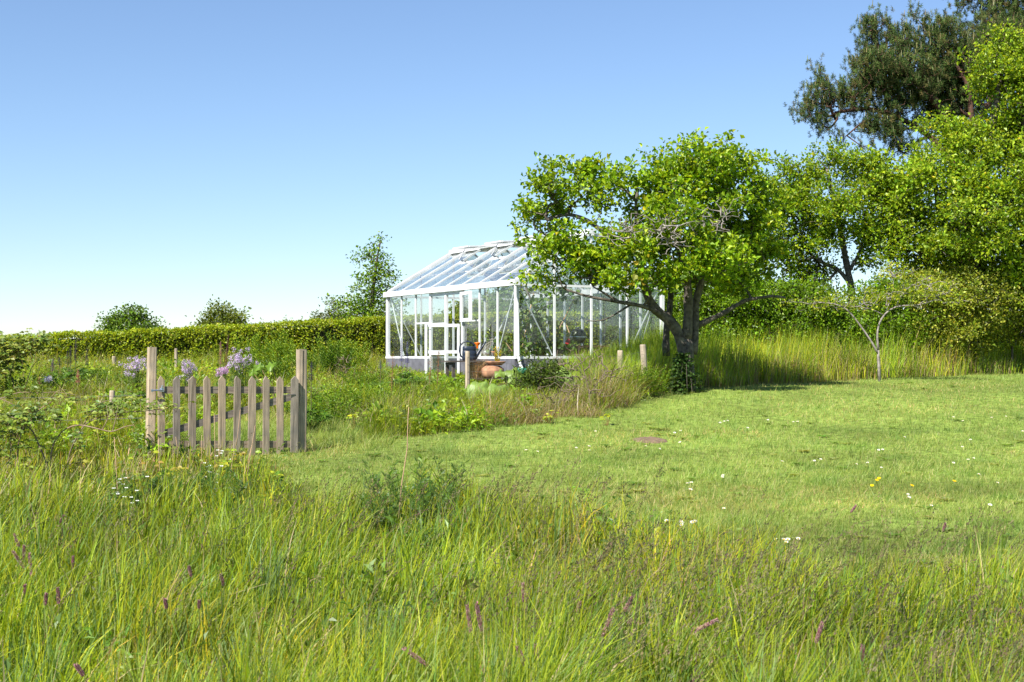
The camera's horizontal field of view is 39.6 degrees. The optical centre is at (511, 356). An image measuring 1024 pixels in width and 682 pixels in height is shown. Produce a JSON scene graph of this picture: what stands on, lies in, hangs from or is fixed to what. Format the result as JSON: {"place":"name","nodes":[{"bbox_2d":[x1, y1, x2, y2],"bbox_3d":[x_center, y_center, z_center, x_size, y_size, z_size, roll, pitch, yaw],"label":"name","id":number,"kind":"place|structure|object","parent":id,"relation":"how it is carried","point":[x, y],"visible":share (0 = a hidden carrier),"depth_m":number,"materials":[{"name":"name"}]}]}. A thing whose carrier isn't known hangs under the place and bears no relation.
{"place":"outdoors","nodes":[
{"label":"outdoors","id":0,"kind":"place"},
{"bbox_2d":[0,0,1023,338],"label":"sky","id":1,"kind":"structure","parent":0,"point":[167,156],"materials":[{"name":"blue"}]},
{"bbox_2d":[1,371,1023,681],"bbox_3d":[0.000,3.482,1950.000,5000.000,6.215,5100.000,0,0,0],"label":"ground","id":2,"kind":"structure","parent":0,"point":[837,391],"depth_m":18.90,"materials":[{"name":"plant"}]},
{"bbox_2d":[0,374,57,399],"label":"nettle plant","id":3,"kind":"object","parent":2,"relation":"on","point":[8,382],"visible":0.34,"depth_m":23.96,"materials":[{"name":"green plant"}]},
{"bbox_2d":[0,328,59,390],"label":"bramble bush","id":4,"kind":"object","parent":2,"relation":"on","point":[26,346],"visible":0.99,"depth_m":23.92,"materials":[{"name":"green plant"}]},
{"bbox_2d":[0,400,61,479],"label":"bramble","id":5,"kind":"object","parent":2,"relation":"on","point":[29,419],"visible":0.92,"depth_m":14.97,"materials":[{"name":"green plant"}]},
{"bbox_2d":[32,357,75,387],"bbox_3d":[-8.528,0.366,26.532,0.782,0.701,0.701,0,0,-40],"label":"lupin","id":6,"kind":"object","parent":2,"relation":"on","point":[52,370],"visible":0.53,"depth_m":26.50,"materials":[{"name":"green plant"}]},
{"bbox_2d":[50,346,95,381],"bbox_3d":[-8.522,0.163,27.509,0.776,0.994,0.913,0,0,24],"label":"lupin","id":7,"kind":"object","parent":2,"relation":"on","point":[70,371],"visible":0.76,"depth_m":27.50,"materials":[{"name":"green plant"}]},
{"bbox_2d":[14,405,133,475],"bbox_3d":[-4.721,0.981,15.405,1.255,0.896,0.662,0,0,0],"label":"bramble","id":8,"kind":"object","parent":2,"relation":"on","point":[84,461],"visible":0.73,"depth_m":15.39,"materials":[{"name":"plant"}]},
{"bbox_2d":[44,368,129,389],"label":"nettle plant","id":9,"kind":"object","parent":2,"relation":"on","point":[97,373],"visible":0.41,"depth_m":25.81,"materials":[{"name":"green plant"}]},
{"bbox_2d":[41,394,140,398],"bbox_3d":[-5.935,0.490,17.250,2.862,0.061,0.021,0,0,-10],"label":"barbed wire","id":10,"kind":"object","parent":2,"relation":"on","point":[91,397],"visible":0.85,"depth_m":17.35,"materials":[{"name":"grey metal"}]},
{"bbox_2d":[0,384,95,411],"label":"bramble","id":11,"kind":"object","parent":10,"relation":"attached to","point":[9,396],"visible":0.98,"depth_m":17.20,"materials":[{"name":"plant"}]},
{"bbox_2d":[67,393,195,463],"bbox_3d":[-4.369,0.902,16.175,1.730,0.979,0.841,0,0,8],"label":"bramble","id":12,"kind":"object","parent":2,"relation":"on","point":[97,409],"visible":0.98,"depth_m":16.16,"materials":[{"name":"green plant"}]},
{"bbox_2d":[92,301,170,333],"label":"oak tree","id":13,"kind":"object","parent":2,"relation":"on","point":[131,318],"visible":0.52,"depth_m":54.76,"materials":[{"name":"green plant"}]},
{"bbox_2d":[118,356,146,392],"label":"flower clump","id":14,"kind":"object","parent":2,"relation":"on","point":[135,368],"visible":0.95,"depth_m":23.93,"materials":[{"name":"purple plant"}]},
{"bbox_2d":[115,473,165,512],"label":"tansy plant","id":15,"kind":"object","parent":2,"relation":"on","point":[130,488],"visible":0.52,"depth_m":12.38,"materials":[{"name":"green plant"}]},
{"bbox_2d":[145,347,156,459],"bbox_3d":[-4.475,0.661,17.627,0.138,1.550,0.108,0,0,-26],"label":"gate post","id":16,"kind":"object","parent":2,"relation":"on","point":[151,378],"visible":0.71,"depth_m":17.58,"materials":[{"name":"brown wood"}]},
{"bbox_2d":[151,376,298,456],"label":"garden gate","id":17,"kind":"structure","parent":16,"relation":"attached to","point":[206,389],"depth_m":18.00,"materials":[{"name":"brown wood"}]},
{"bbox_2d":[141,464,183,510],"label":"tansy plant","id":18,"kind":"object","parent":2,"relation":"on","point":[154,479],"visible":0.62,"depth_m":12.53,"materials":[{"name":"green plant"}]},
{"bbox_2d":[179,359,197,403],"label":"flower clump","id":19,"kind":"object","parent":2,"relation":"on","point":[188,370],"visible":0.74,"depth_m":22.97,"materials":[{"name":"purple plant"}]},
{"bbox_2d":[176,464,235,508],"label":"tansy plant","id":20,"kind":"object","parent":2,"relation":"on","point":[202,475],"visible":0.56,"depth_m":12.80,"materials":[{"name":"green plant"}]},
{"bbox_2d":[184,294,253,331],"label":"round tree","id":21,"kind":"object","parent":2,"relation":"on","point":[215,317],"visible":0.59,"depth_m":57.77,"materials":[{"name":"green plant"}]},
{"bbox_2d":[194,465,248,504],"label":"tansy plant","id":22,"kind":"object","parent":2,"relation":"on","point":[232,487],"visible":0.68,"depth_m":12.89,"materials":[{"name":"green plant"}]},
{"bbox_2d":[215,366,229,410],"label":"flower clump","id":23,"kind":"object","parent":2,"relation":"on","point":[223,371],"visible":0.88,"depth_m":22.51,"materials":[{"name":"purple plant"}]},
{"bbox_2d":[217,449,261,484],"bbox_3d":[-2.837,1.155,14.833,0.338,0.407,0.506,0,0,38],"label":"yellow leaf sprout","id":24,"kind":"object","parent":2,"relation":"on","point":[243,452],"visible":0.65,"depth_m":14.85,"materials":[{"name":"yellow plant"}]},
{"bbox_2d":[227,347,257,404],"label":"flower clump","id":25,"kind":"object","parent":2,"relation":"on","point":[238,370],"visible":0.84,"depth_m":23.50,"materials":[{"name":"purple plant"}]},
{"bbox_2d":[234,332,283,369],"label":"leafy plant","id":26,"kind":"object","parent":2,"relation":"on","point":[257,335],"visible":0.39,"depth_m":32.92,"materials":[{"name":"green plant"}]},
{"bbox_2d":[229,357,294,382],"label":"leafy plant","id":27,"kind":"object","parent":2,"relation":"on","point":[274,368],"visible":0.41,"depth_m":26.93,"materials":[{"name":"green plant"}]},
{"bbox_2d":[249,362,284,420],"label":"burdock plant","id":28,"kind":"object","parent":2,"relation":"on","point":[260,367],"visible":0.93,"depth_m":22.00,"materials":[{"name":"green plant"}]},
{"bbox_2d":[245,336,293,363],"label":"leafy plant","id":29,"kind":"object","parent":2,"relation":"on","point":[268,349],"visible":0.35,"depth_m":30.98,"materials":[{"name":"green plant"}]},
{"bbox_2d":[241,352,312,381],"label":"leafy plant","id":30,"kind":"object","parent":2,"relation":"on","point":[287,362],"visible":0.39,"depth_m":27.94,"materials":[{"name":"green plant"}]},
{"bbox_2d":[262,343,306,366],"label":"leafy plant","id":31,"kind":"object","parent":2,"relation":"on","point":[293,352],"visible":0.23,"depth_m":30.81,"materials":[{"name":"green plant"}]},
{"bbox_2d":[266,329,307,356],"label":"leafy plant","id":32,"kind":"object","parent":2,"relation":"on","point":[283,340],"visible":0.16,"depth_m":32.83,"materials":[{"name":"green plant"}]},
{"bbox_2d":[296,349,306,451],"bbox_3d":[-2.739,0.651,18.502,0.136,1.491,0.128,0,0,-26],"label":"gate post","id":33,"kind":"object","parent":2,"relation":"on","point":[301,365],"visible":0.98,"depth_m":18.45,"materials":[{"name":"brown wood"}]},
{"bbox_2d":[289,362,336,430],"bbox_3d":[-2.861,0.580,20.501,0.725,1.024,0.682,0,0,0],"label":"lupin","id":34,"kind":"object","parent":2,"relation":"on","point":[316,417],"visible":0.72,"depth_m":20.48,"materials":[{"name":"green plant"}]},
{"bbox_2d":[287,343,354,377],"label":"leafy plant","id":35,"kind":"object","parent":2,"relation":"on","point":[329,360],"visible":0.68,"depth_m":28.96,"materials":[{"name":"green plant"}]},
{"bbox_2d":[0,357,650,458],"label":"dry stalks","id":36,"kind":"object","parent":2,"relation":"on","point":[307,397],"visible":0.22,"depth_m":22.04,"materials":[{"name":"brown plant"}]},
{"bbox_2d":[307,295,349,319],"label":"bush","id":37,"kind":"object","parent":2,"relation":"on","point":[325,315],"visible":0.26,"depth_m":49.89,"materials":[{"name":"green plant"}]},
{"bbox_2d":[0,353,670,458],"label":"undergrowth","id":38,"kind":"object","parent":2,"relation":"on","point":[460,379],"visible":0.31,"depth_m":22.12,"materials":[{"name":"green plant"}]},
{"bbox_2d":[284,391,387,424],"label":"weed clump","id":39,"kind":"object","parent":2,"relation":"on","point":[320,405],"visible":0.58,"depth_m":21.43,"materials":[{"name":"green plant"}]},
{"bbox_2d":[315,330,358,368],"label":"leafy plant","id":40,"kind":"object","parent":2,"relation":"on","point":[343,344],"visible":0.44,"depth_m":31.89,"materials":[{"name":"green plant"}]},
{"bbox_2d":[0,339,690,459],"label":"rough grass","id":41,"kind":"structure","parent":2,"relation":"on","point":[597,403],"depth_m":23.23,"materials":[{"name":"green plant"}]},
{"bbox_2d":[334,340,370,368],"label":"leafy plant","id":42,"kind":"object","parent":2,"relation":"on","point":[360,355],"visible":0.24,"depth_m":32.88,"materials":[{"name":"green plant"}]},
{"bbox_2d":[307,383,410,410],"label":"weed clump","id":43,"kind":"object","parent":2,"relation":"on","point":[352,393],"visible":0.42,"depth_m":22.79,"materials":[{"name":"green plant"}]},
{"bbox_2d":[321,231,410,320],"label":"beech tree","id":44,"kind":"object","parent":2,"relation":"on","point":[363,310],"visible":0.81,"depth_m":44.92,"materials":[{"name":"green plant"}]},
{"bbox_2d":[331,369,409,388],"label":"weed clump","id":45,"kind":"object","parent":2,"relation":"on","point":[358,379],"visible":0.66,"depth_m":26.89,"materials":[{"name":"green plant"}]},
{"bbox_2d":[355,490,408,533],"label":"tansy plant","id":46,"kind":"object","parent":2,"relation":"on","point":[379,508],"visible":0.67,"depth_m":11.35,"materials":[{"name":"green plant"}]},
{"bbox_2d":[360,455,428,526],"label":"tansy plant","id":47,"kind":"object","parent":2,"relation":"on","point":[390,483],"visible":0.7,"depth_m":11.86,"materials":[{"name":"green plant"}]},
{"bbox_2d":[397,407,408,527],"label":"dry stalk","id":48,"kind":"object","parent":2,"relation":"on","point":[404,463],"visible":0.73,"depth_m":11.59,"materials":[{"name":"plant"}]},
{"bbox_2d":[387,341,424,386],"bbox_3d":[-1.996,0.191,26.483,0.775,1.055,0.843,0,0,0],"label":"lupin","id":49,"kind":"object","parent":2,"relation":"on","point":[405,375],"visible":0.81,"depth_m":26.48,"materials":[{"name":"green plant"}]},
{"bbox_2d":[402,478,451,530],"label":"tansy plant","id":50,"kind":"object","parent":2,"relation":"on","point":[422,502],"visible":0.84,"depth_m":11.38,"materials":[{"name":"green plant"}]},
{"bbox_2d":[392,510,465,556],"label":"tansy plant","id":51,"kind":"object","parent":2,"relation":"on","point":[424,537],"visible":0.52,"depth_m":9.91,"materials":[{"name":"green plant"}]},
{"bbox_2d":[410,455,470,513],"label":"tansy plant","id":52,"kind":"object","parent":2,"relation":"on","point":[453,479],"visible":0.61,"depth_m":12.28,"materials":[{"name":"green plant"}]},
{"bbox_2d":[441,361,489,381],"bbox_3d":[-0.935,0.360,30.102,1.020,0.533,0.530,0,0,-24],"label":"garden table","id":53,"kind":"object","parent":2,"relation":"on","point":[448,363],"visible":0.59,"depth_m":29.90,"materials":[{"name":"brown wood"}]},
{"bbox_2d":[459,341,485,360],"bbox_3d":[-0.831,-0.116,30.061,0.594,0.417,0.202,0,0,-8],"label":"watering can","id":54,"kind":"object","parent":53,"relation":"on","point":[474,354],"visible":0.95,"depth_m":30.00,"materials":[{"name":"grey metal"}]},
{"bbox_2d":[440,296,491,317],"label":"bush","id":55,"kind":"object","parent":2,"relation":"on","point":[475,306],"visible":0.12,"depth_m":45.81,"materials":[{"name":"green plant"}]},
{"bbox_2d":[465,351,469,387],"bbox_3d":[-0.798,0.407,25.600,0.090,0.999,0.093,0,0,0],"label":"fence post","id":56,"kind":"object","parent":2,"relation":"on","point":[467,353],"visible":0.66,"depth_m":25.56,"materials":[{"name":"brown wood"}]},
{"bbox_2d":[459,358,496,380],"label":"dry grass clump","id":57,"kind":"object","parent":2,"relation":"on","point":[476,366],"visible":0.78,"depth_m":29.98,"materials":[{"name":"brown plant"}]},
{"bbox_2d":[475,601,482,636],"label":"foxtail grass","id":58,"kind":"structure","parent":2,"relation":"on","point":[479,617],"depth_m":6.09,"materials":[{"name":"beige plant"}]},
{"bbox_2d":[464,381,513,400],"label":"burdock plant","id":59,"kind":"object","parent":2,"relation":"on","point":[485,385],"visible":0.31,"depth_m":24.43,"materials":[{"name":"green plant"}]},
{"bbox_2d":[481,366,503,378],"bbox_3d":[-0.406,0.335,29.900,0.486,0.275,0.482,0,0,0],"label":"terracotta pot","id":60,"kind":"object","parent":2,"relation":"on","point":[488,372],"visible":0.9,"depth_m":29.72,"materials":[{"name":"orange ceramic"}]},
{"bbox_2d":[473,282,521,311],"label":"bush","id":61,"kind":"object","parent":2,"relation":"on","point":[491,306],"visible":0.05,"depth_m":47.66,"materials":[{"name":"green plant"}]},
{"bbox_2d":[495,367,525,384],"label":"burdock plant","id":62,"kind":"object","parent":2,"relation":"on","point":[505,374],"visible":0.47,"depth_m":26.52,"materials":[{"name":"green plant"}]},
{"bbox_2d":[0,306,1023,365],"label":"hedge","id":63,"kind":"object","parent":2,"relation":"on","point":[198,339],"visible":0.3,"depth_m":40.24,"materials":[{"name":"green plant"}]},
{"bbox_2d":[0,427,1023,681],"bbox_3d":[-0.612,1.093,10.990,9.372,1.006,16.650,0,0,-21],"label":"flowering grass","id":64,"kind":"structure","parent":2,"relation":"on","point":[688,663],"depth_m":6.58,"materials":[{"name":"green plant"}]},
{"bbox_2d":[0,531,1023,681],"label":"broad grass","id":65,"kind":"structure","parent":2,"relation":"on","point":[162,644],"depth_m":6.80,"materials":[{"name":"green plant"}]},
{"bbox_2d":[0,433,1023,681],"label":"meadow weeds","id":66,"kind":"object","parent":2,"relation":"on","point":[314,617],"visible":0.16,"depth_m":8.51,"materials":[{"name":"green plant"}]},
{"bbox_2d":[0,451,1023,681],"bbox_3d":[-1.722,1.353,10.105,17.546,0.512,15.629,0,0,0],"label":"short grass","id":67,"kind":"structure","parent":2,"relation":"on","point":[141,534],"depth_m":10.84,"materials":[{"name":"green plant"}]},
{"bbox_2d":[0,428,1023,681],"bbox_3d":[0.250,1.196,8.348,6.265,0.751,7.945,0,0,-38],"label":"bent grass stems","id":68,"kind":"object","parent":2,"relation":"on","point":[619,578],"visible":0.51,"depth_m":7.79,"materials":[{"name":"green plant"}]},
{"bbox_2d":[383,229,667,379],"bbox_3d":[-0.215,-0.973,34.800,4.779,3.745,7.464,0,0,-28],"label":"greenhouse","id":69,"kind":"object","parent":2,"relation":"on","point":[497,248],"visible":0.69,"depth_m":34.54,"materials":[{"name":"white metal"}]},
{"bbox_2d":[425,324,459,373],"bbox_3d":[-1.640,0.010,33.272,0.828,1.540,0.117,0,0,-17],"label":"lower door","id":70,"kind":"structure","parent":69,"relation":"in","point":[426,325],"depth_m":33.25,"materials":[{"name":"white metal"}]},
{"bbox_2d":[460,291,471,321],"bbox_3d":[-1.067,-1.150,32.914,0.075,0.700,0.825,0,0,-17],"label":"upper door","id":71,"kind":"structure","parent":69,"relation":"in","point":[469,293],"depth_m":32.70,"materials":[{"name":"white metal"}]},
{"bbox_2d":[490,286,563,316],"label":"bush","id":72,"kind":"object","parent":2,"relation":"on","point":[506,305],"visible":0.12,"depth_m":45.74,"materials":[{"name":"green plant"}]},
{"bbox_2d":[484,276,580,355],"bbox_3d":[0.061,-0.589,32.452,2.919,2.587,1.773,0,0,33],"label":"grapevine","id":73,"kind":"object","parent":2,"relation":"on","point":[532,332],"visible":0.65,"depth_m":31.93,"materials":[{"name":"green plant"}]},
{"bbox_2d":[506,351,579,397],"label":"shrub","id":74,"kind":"object","parent":2,"relation":"on","point":[531,374],"visible":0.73,"depth_m":25.04,"materials":[{"name":"green plant"}]},
{"bbox_2d":[523,381,579,406],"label":"dry shrub","id":75,"kind":"object","parent":2,"relation":"on","point":[542,398],"visible":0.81,"depth_m":23.35,"materials":[{"name":"brown plant"}]},
{"bbox_2d":[467,351,642,385],"bbox_3d":[0.778,0.291,25.844,3.203,0.761,0.244,0,0,-6],"label":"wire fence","id":76,"kind":"object","parent":2,"relation":"on","point":[511,370],"visible":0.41,"depth_m":25.69,"materials":[{"name":"grey metal"}]},
{"bbox_2d":[537,282,595,316],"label":"bush","id":77,"kind":"object","parent":2,"relation":"on","point":[568,301],"visible":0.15,"depth_m":45.56,"materials":[{"name":"green plant"}]},
{"bbox_2d":[541,345,608,354],"bbox_3d":[1.425,0.128,32.554,1.500,0.743,0.600,0,0,-28],"label":"grill table","id":78,"kind":"object","parent":2,"relation":"on","point":[579,348],"visible":0.18,"depth_m":32.31,"materials":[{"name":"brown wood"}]},
{"bbox_2d":[570,327,585,344],"bbox_3d":[1.515,-0.456,32.554,0.400,0.434,0.400,0,0,0],"label":"kettle grill","id":79,"kind":"object","parent":78,"relation":"on","point":[578,334],"visible":0.91,"depth_m":32.42,"materials":[{"name":"black metal"}]},
{"bbox_2d":[544,346,630,407],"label":"dry shrub","id":80,"kind":"object","parent":2,"relation":"on","point":[589,393],"visible":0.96,"depth_m":23.59,"materials":[{"name":"brown plant"}]},
{"bbox_2d":[567,280,635,342],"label":"bush","id":81,"kind":"object","parent":2,"relation":"on","point":[595,302],"visible":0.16,"depth_m":45.45,"materials":[{"name":"green plant"}]},
{"bbox_2d":[577,368,652,393],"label":"weed clump","id":82,"kind":"object","parent":2,"relation":"on","point":[624,378],"visible":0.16,"depth_m":25.56,"materials":[{"name":"green plant"}]},
{"bbox_2d":[595,281,657,344],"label":"bush","id":83,"kind":"object","parent":2,"relation":"on","point":[631,326],"visible":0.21,"depth_m":44.55,"materials":[{"name":"green plant"}]},
{"bbox_2d":[640,344,647,395],"bbox_3d":[2.428,0.336,26.000,0.181,1.109,0.119,0,0,0],"label":"fence post","id":84,"kind":"object","parent":2,"relation":"on","point":[643,354],"visible":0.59,"depth_m":25.95,"materials":[{"name":"brown wood"}]},
{"bbox_2d":[618,363,671,397],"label":"weed clump","id":85,"kind":"object","parent":2,"relation":"on","point":[651,376],"visible":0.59,"depth_m":25.69,"materials":[{"name":"green plant"}]},
{"bbox_2d":[632,436,666,442],"bbox_3d":[1.900,1.151,19.600,0.480,0.080,0.720,0,0,0],"label":"molehill","id":86,"kind":"object","parent":2,"relation":"on","point":[651,439],"visible":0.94,"depth_m":19.44,"materials":[{"name":"soil"}]},
{"bbox_2d":[279,382,1023,569],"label":"lawn weeds","id":87,"kind":"object","parent":2,"relation":"on","point":[805,450],"visible":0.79,"depth_m":14.52,"materials":[{"name":"green plant"}]},
{"bbox_2d":[507,126,797,390],"bbox_3d":[2.883,-1.749,26.773,5.841,5.160,3.905,0,0,-20],"label":"apple tree","id":88,"kind":"object","parent":2,"relation":"on","point":[702,252],"visible":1,"depth_m":26.52,"materials":[{"name":"green plant"}]},
{"bbox_2d":[659,352,703,394],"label":"ivy","id":89,"kind":"object","parent":88,"relation":"attached to","point":[682,358],"visible":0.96,"depth_m":26.68,"materials":[{"name":"green plant"}]},
{"bbox_2d":[619,276,702,343],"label":"shrub","id":90,"kind":"object","parent":2,"relation":"on","point":[653,320],"visible":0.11,"depth_m":36.73,"materials":[{"name":"green plant"}]},
{"bbox_2d":[655,264,766,347],"bbox_3d":[4.790,-0.915,34.078,2.705,2.986,2.539,0,0,0],"label":"shrub","id":91,"kind":"object","parent":2,"relation":"on","point":[705,305],"visible":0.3,"depth_m":33.59,"materials":[{"name":"green plant"}]},
{"bbox_2d":[699,263,806,348],"bbox_3d":[5.606,-0.865,33.471,2.718,2.896,2.383,0,0,0],"label":"shrub","id":92,"kind":"object","parent":2,"relation":"on","point":[747,317],"visible":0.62,"depth_m":33.06,"materials":[{"name":"green plant"}]},
{"bbox_2d":[753,272,844,351],"bbox_3d":[6.734,-0.771,33.722,2.416,2.732,2.697,0,0,0],"label":"shrub","id":93,"kind":"object","parent":2,"relation":"on","point":[797,289],"visible":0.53,"depth_m":33.39,"materials":[{"name":"green plant"}]},
{"bbox_2d":[720,136,913,311],"bbox_3d":[7.601,-2.543,36.384,5.666,6.285,3.436,0,0,0],"label":"leafy tree","id":94,"kind":"object","parent":2,"relation":"on","point":[825,211],"visible":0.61,"depth_m":36.25,"materials":[{"name":"green plant"}]},
{"bbox_2d":[813,621,823,681],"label":"foxtail grass","id":95,"kind":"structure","parent":2,"relation":"on","point":[819,630],"depth_m":5.87,"materials":[{"name":"beige plant"}]},
{"bbox_2d":[783,288,893,353],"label":"shrub","id":96,"kind":"object","parent":2,"relation":"on","point":[845,316],"visible":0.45,"depth_m":33.70,"materials":[{"name":"green plant"}]},
{"bbox_2d":[774,258,979,381],"bbox_3d":[7.904,-0.711,31.078,4.354,2.829,1.460,0,0,0],"label":"sapling","id":97,"kind":"object","parent":2,"relation":"on","point":[915,289],"visible":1,"depth_m":30.98,"materials":[{"name":"green plant"}]},
{"bbox_2d":[834,274,948,358],"bbox_3d":[8.916,-0.744,34.428,2.930,2.686,2.534,0,0,-30],"label":"shrub","id":98,"kind":"object","parent":2,"relation":"on","point":[898,319],"visible":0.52,"depth_m":34.00,"materials":[{"name":"green plant"}]},
{"bbox_2d":[783,0,1023,253],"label":"pine tree","id":99,"kind":"object","parent":2,"relation":"on","point":[932,80],"visible":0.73,"depth_m":40.83,"materials":[{"name":"green plant"}]},
{"bbox_2d":[883,265,987,358],"bbox_3d":[10.054,-0.812,34.769,2.613,2.847,2.671,0,0,-22],"label":"shrub","id":100,"kind":"object","parent":2,"relation":"on","point":[939,326],"visible":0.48,"depth_m":34.42,"materials":[{"name":"green plant"}]},
{"bbox_2d":[848,18,1023,367],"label":"pear tree","id":101,"kind":"object","parent":2,"relation":"on","point":[990,230],"visible":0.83,"depth_m":35.49,"materials":[{"name":"green plant"}]},
{"bbox_2d":[930,258,1023,370],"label":"shrub","id":102,"kind":"object","parent":2,"relation":"on","point":[976,314],"visible":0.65,"depth_m":34.83,"materials":[{"name":"green plant"}]},
{"bbox_2d":[947,0,1023,106],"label":"pine tree","id":103,"kind":"object","parent":2,"relation":"on","point":[957,5],"visible":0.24,"depth_m":46.79,"materials":[{"name":"green plant"}]},
{"bbox_2d":[965,257,1023,372],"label":"shrub","id":104,"kind":"object","parent":2,"relation":"on","point":[1012,330],"visible":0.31,"depth_m":35.60,"materials":[{"name":"green plant"}]},
{"bbox_2d":[546,315,1023,396],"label":"meadow grass","id":105,"kind":"structure","parent":0,"point":[745,363],"depth_m":31.39,"materials":[{"name":"green plant"}]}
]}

